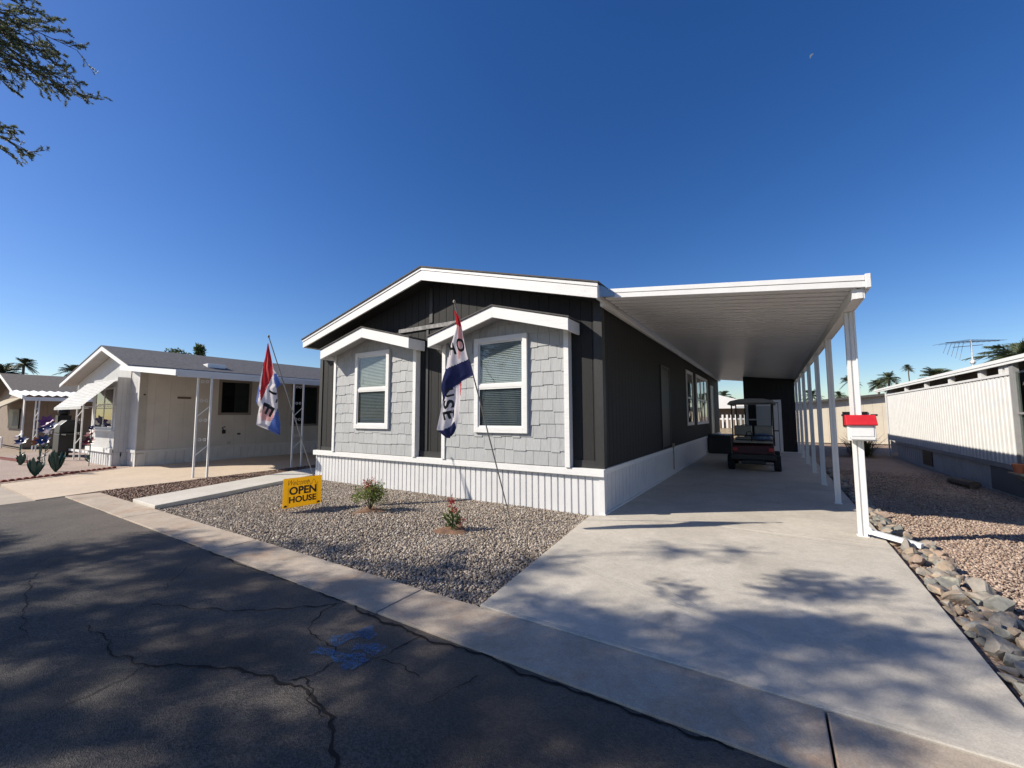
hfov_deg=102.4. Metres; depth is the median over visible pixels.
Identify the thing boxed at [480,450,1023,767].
driveway
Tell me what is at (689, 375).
window
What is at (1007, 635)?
border rock
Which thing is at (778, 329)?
carport
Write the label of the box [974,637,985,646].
border rock
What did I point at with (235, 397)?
window
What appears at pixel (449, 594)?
gravel bed
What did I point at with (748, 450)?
golf cart
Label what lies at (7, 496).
sidewalk
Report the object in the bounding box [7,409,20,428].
window
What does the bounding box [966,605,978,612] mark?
border rock
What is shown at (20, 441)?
metal flower
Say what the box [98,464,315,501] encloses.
brown gravel
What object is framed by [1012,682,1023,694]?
border rock
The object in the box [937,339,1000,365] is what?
television antenna
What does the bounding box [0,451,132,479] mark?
pale gravel bed
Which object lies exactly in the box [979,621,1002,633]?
border rock
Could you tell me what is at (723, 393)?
palm tree
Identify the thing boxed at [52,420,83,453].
barbecue grill
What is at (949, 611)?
border rock
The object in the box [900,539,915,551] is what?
border rock
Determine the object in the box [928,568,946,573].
border rock
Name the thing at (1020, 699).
border rock
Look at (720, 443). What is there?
entry steps
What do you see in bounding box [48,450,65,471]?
metal agave
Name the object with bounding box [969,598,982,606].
border rock
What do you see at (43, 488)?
neighbour driveway
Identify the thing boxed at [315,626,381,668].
road marking
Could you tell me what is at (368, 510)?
soil patch
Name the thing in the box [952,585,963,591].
border rock
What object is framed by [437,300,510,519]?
flag
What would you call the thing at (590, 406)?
mobile home
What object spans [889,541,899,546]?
border rock
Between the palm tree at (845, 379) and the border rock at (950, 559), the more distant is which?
the palm tree at (845, 379)
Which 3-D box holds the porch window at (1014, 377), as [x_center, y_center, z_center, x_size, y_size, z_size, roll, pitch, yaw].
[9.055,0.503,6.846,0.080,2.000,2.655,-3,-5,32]
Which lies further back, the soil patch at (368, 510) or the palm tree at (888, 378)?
the palm tree at (888, 378)
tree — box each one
[0,0,112,166]
[0,363,27,374]
[8,357,38,374]
[51,364,77,376]
[164,348,188,353]
[189,342,206,355]
[718,390,730,396]
[801,389,823,400]
[835,391,847,397]
[840,375,861,388]
[868,379,887,393]
[874,371,900,388]
[901,364,913,380]
[919,366,952,378]
[961,339,1023,363]
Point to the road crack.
(332, 752)
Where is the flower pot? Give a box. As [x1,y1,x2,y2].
[1008,463,1023,480]
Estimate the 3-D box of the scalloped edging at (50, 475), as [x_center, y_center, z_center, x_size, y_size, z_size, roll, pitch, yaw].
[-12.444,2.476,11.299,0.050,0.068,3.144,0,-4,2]
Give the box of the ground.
[0,438,1017,767]
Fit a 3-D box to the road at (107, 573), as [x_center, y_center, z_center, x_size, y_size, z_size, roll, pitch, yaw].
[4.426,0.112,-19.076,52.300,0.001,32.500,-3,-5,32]
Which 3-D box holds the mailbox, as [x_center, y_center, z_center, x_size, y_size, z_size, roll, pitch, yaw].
[4.555,0.567,5.375,0.370,0.345,0.220,-3,-5,32]
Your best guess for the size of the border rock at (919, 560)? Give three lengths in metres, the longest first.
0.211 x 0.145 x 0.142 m
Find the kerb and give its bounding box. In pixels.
[65,492,1012,767]
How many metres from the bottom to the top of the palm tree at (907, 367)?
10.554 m
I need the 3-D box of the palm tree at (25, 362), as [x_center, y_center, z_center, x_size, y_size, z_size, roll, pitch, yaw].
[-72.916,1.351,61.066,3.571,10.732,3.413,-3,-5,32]
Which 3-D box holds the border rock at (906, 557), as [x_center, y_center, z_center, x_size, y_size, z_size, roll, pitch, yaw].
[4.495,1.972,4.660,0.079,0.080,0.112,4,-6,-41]
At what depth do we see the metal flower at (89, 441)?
13.70 m
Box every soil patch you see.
[351,506,388,514]
[433,525,465,535]
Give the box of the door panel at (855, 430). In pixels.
[851,426,873,436]
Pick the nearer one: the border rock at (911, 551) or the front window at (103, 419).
the border rock at (911, 551)
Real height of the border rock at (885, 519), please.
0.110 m
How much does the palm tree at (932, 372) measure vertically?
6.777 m
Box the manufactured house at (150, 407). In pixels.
[54,345,319,477]
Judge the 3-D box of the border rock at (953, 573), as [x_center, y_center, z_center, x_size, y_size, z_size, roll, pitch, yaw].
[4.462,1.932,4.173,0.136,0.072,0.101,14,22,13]
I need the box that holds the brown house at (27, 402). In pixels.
[0,373,92,450]
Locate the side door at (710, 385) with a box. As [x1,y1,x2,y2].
[710,385,714,433]
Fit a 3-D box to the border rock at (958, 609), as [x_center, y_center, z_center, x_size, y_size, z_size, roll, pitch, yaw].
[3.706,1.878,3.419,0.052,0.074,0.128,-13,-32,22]
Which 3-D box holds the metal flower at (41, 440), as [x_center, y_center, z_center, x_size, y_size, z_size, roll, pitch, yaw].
[-13.387,2.008,11.650,0.823,1.163,0.319,-3,-5,32]
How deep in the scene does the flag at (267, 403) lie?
7.72 m
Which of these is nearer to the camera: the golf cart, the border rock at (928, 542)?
the border rock at (928, 542)
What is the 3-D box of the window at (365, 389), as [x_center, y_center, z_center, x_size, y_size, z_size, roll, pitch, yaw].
[-3.284,0.138,9.659,1.190,1.810,0.080,-3,-5,32]
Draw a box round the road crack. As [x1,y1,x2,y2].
[3,509,733,767]
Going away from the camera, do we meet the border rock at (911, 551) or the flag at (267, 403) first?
the border rock at (911, 551)
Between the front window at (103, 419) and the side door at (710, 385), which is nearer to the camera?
the front window at (103, 419)
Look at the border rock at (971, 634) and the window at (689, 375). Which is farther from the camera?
the window at (689, 375)
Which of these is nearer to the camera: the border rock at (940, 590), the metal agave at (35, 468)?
the border rock at (940, 590)
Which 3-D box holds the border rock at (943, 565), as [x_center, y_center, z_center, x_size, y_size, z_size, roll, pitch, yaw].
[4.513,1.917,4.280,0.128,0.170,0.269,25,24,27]
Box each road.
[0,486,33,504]
[0,497,787,767]
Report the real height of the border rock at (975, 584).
0.189 m
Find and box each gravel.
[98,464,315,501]
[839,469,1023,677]
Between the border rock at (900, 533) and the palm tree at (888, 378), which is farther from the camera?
the palm tree at (888, 378)
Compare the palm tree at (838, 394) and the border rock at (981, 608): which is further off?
the palm tree at (838, 394)
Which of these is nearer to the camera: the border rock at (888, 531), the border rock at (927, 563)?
the border rock at (927, 563)
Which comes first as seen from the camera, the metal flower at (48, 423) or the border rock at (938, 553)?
the border rock at (938, 553)
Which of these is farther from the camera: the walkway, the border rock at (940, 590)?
the walkway
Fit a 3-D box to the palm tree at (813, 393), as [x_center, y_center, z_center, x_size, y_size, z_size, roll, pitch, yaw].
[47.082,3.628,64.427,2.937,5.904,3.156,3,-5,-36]
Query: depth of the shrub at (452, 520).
5.89 m
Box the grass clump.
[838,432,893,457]
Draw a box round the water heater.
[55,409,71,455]
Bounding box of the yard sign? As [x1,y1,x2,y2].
[282,475,321,508]
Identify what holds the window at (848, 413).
in the cream house at (873, 404)
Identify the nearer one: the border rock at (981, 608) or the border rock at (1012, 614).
the border rock at (1012, 614)
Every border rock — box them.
[879,511,890,518]
[880,517,891,522]
[881,526,893,530]
[881,528,895,535]
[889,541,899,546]
[894,525,903,529]
[895,529,912,539]
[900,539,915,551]
[902,547,920,555]
[902,554,911,560]
[909,554,925,565]
[910,564,919,569]
[916,567,932,576]
[920,540,935,545]
[921,549,932,554]
[923,543,931,548]
[924,561,933,566]
[924,577,937,584]
[927,584,949,595]
[928,556,944,561]
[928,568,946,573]
[931,571,951,576]
[933,550,948,557]
[934,560,956,571]
[934,576,961,587]
[940,599,952,608]
[941,556,954,562]
[941,590,975,605]
[941,606,956,616]
[944,570,959,576]
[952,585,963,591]
[953,605,964,614]
[954,617,969,625]
[956,575,965,580]
[962,591,992,600]
[962,621,978,632]
[963,630,977,638]
[966,577,995,594]
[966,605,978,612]
[967,613,987,620]
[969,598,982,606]
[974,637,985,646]
[975,624,991,638]
[977,611,995,620]
[978,606,990,611]
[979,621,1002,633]
[982,595,1014,611]
[984,633,1023,659]
[989,610,1017,628]
[994,626,1016,644]
[997,665,1019,676]
[997,672,1023,684]
[1003,652,1023,667]
[1005,612,1018,619]
[1006,627,1021,638]
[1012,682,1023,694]
[1014,618,1023,631]
[1014,661,1023,675]
[1015,637,1023,650]
[1017,695,1023,706]
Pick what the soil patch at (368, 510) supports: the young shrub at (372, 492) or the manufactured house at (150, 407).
the young shrub at (372, 492)
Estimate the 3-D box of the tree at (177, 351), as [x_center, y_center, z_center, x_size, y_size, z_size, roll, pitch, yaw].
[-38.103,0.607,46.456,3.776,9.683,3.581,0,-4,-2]
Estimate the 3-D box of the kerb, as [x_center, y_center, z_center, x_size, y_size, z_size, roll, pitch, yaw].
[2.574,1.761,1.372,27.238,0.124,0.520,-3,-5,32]
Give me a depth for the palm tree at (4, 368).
50.66 m
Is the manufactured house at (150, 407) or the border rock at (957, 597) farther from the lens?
the manufactured house at (150, 407)
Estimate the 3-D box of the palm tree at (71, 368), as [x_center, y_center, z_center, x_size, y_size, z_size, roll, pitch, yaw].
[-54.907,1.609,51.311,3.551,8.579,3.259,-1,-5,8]
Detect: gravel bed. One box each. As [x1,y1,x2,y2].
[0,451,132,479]
[172,483,585,606]
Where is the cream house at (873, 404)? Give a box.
[795,393,890,443]
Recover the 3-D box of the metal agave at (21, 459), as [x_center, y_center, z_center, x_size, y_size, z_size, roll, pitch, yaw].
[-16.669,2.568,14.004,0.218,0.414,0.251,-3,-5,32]
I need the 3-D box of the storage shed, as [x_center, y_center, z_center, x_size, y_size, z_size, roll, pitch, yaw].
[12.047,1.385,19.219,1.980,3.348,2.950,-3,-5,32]
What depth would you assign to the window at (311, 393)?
18.45 m
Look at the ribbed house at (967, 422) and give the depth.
10.00 m
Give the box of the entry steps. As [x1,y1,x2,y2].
[708,433,732,453]
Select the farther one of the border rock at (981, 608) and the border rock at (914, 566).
the border rock at (914, 566)
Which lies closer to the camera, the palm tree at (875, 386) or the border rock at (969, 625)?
the border rock at (969, 625)
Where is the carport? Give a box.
[600,273,923,548]
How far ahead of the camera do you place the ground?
21.40 m
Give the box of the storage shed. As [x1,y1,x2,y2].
[743,377,799,452]
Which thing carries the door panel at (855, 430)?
in the mailbox
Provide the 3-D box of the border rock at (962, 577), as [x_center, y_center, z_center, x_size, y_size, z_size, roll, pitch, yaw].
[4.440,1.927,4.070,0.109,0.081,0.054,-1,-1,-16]
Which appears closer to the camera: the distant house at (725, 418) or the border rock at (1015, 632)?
the border rock at (1015, 632)
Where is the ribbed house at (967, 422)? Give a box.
[874,353,1023,499]
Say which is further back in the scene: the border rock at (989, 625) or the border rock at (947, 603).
the border rock at (947, 603)
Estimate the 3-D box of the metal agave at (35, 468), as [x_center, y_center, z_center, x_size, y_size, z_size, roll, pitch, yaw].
[-13.116,2.282,11.324,0.328,0.544,0.290,2,-5,-25]
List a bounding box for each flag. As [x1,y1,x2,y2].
[256,335,323,505]
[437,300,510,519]
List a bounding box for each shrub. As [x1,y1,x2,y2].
[349,477,388,508]
[442,493,465,529]
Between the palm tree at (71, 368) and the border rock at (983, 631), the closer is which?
the border rock at (983, 631)
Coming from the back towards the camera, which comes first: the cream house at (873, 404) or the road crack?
the cream house at (873, 404)
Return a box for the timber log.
[946,477,981,488]
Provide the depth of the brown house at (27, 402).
23.08 m
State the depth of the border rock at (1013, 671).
2.62 m
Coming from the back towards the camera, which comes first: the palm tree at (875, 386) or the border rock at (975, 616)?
the palm tree at (875, 386)
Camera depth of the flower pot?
7.70 m
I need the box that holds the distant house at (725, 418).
[719,395,744,437]
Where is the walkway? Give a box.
[133,468,315,508]
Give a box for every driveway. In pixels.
[0,452,315,500]
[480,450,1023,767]
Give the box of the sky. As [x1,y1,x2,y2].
[0,0,1023,401]
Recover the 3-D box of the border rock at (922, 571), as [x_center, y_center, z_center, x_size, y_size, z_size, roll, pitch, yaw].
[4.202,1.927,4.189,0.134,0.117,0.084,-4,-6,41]
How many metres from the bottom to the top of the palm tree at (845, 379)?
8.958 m
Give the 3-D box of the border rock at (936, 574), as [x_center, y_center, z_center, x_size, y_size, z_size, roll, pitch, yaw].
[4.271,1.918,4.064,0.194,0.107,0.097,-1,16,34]
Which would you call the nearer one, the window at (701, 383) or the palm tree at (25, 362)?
the window at (701, 383)
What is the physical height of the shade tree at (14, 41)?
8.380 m
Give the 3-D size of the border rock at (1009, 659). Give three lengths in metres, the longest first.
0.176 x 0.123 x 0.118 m
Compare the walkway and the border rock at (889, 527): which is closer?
the border rock at (889, 527)
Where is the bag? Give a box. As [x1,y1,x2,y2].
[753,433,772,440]
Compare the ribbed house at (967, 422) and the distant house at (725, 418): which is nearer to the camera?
the ribbed house at (967, 422)
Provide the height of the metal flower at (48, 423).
1.747 m
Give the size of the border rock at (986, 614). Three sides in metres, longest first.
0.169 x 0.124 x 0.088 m
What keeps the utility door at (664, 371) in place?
in the mobile home
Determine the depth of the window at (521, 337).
7.72 m
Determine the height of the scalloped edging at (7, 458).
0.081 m
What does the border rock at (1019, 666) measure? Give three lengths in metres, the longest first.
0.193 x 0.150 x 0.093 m
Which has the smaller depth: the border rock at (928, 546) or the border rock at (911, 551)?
the border rock at (911, 551)
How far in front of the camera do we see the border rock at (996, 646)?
2.79 m
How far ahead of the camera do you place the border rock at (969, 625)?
3.14 m
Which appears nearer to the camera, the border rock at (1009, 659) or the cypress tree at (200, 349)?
the border rock at (1009, 659)
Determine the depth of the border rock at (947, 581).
3.87 m
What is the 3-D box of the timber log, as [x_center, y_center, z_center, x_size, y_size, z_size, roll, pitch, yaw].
[10.428,2.276,9.437,0.325,0.200,0.912,-2,-5,24]
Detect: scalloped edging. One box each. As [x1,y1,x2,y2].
[0,457,43,463]
[0,466,116,482]
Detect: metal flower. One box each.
[14,433,28,464]
[29,435,50,465]
[37,415,57,460]
[82,426,95,465]
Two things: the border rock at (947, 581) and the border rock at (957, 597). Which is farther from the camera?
the border rock at (947, 581)
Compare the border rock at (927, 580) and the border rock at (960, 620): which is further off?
the border rock at (927, 580)
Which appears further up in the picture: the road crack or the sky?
the sky
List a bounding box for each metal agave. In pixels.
[17,453,27,464]
[27,457,45,475]
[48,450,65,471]
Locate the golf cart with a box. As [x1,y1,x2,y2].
[727,398,781,471]
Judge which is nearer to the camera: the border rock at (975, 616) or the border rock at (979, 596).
the border rock at (975, 616)
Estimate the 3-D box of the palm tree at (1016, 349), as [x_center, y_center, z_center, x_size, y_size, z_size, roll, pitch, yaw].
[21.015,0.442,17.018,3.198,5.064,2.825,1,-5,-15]
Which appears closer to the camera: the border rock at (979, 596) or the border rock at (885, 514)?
the border rock at (979, 596)
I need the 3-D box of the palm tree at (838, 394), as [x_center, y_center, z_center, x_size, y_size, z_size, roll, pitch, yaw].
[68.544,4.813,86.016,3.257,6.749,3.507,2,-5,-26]
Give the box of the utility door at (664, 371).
[659,365,671,448]
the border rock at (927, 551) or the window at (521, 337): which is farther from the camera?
the window at (521, 337)
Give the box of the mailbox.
[841,414,877,440]
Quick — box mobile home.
[301,266,720,515]
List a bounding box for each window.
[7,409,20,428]
[94,387,114,428]
[218,379,251,414]
[291,384,318,425]
[353,349,390,428]
[474,333,528,433]
[685,369,694,425]
[695,374,708,424]
[842,412,867,425]
[1008,363,1023,463]
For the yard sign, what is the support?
on the gravel bed at (449, 594)

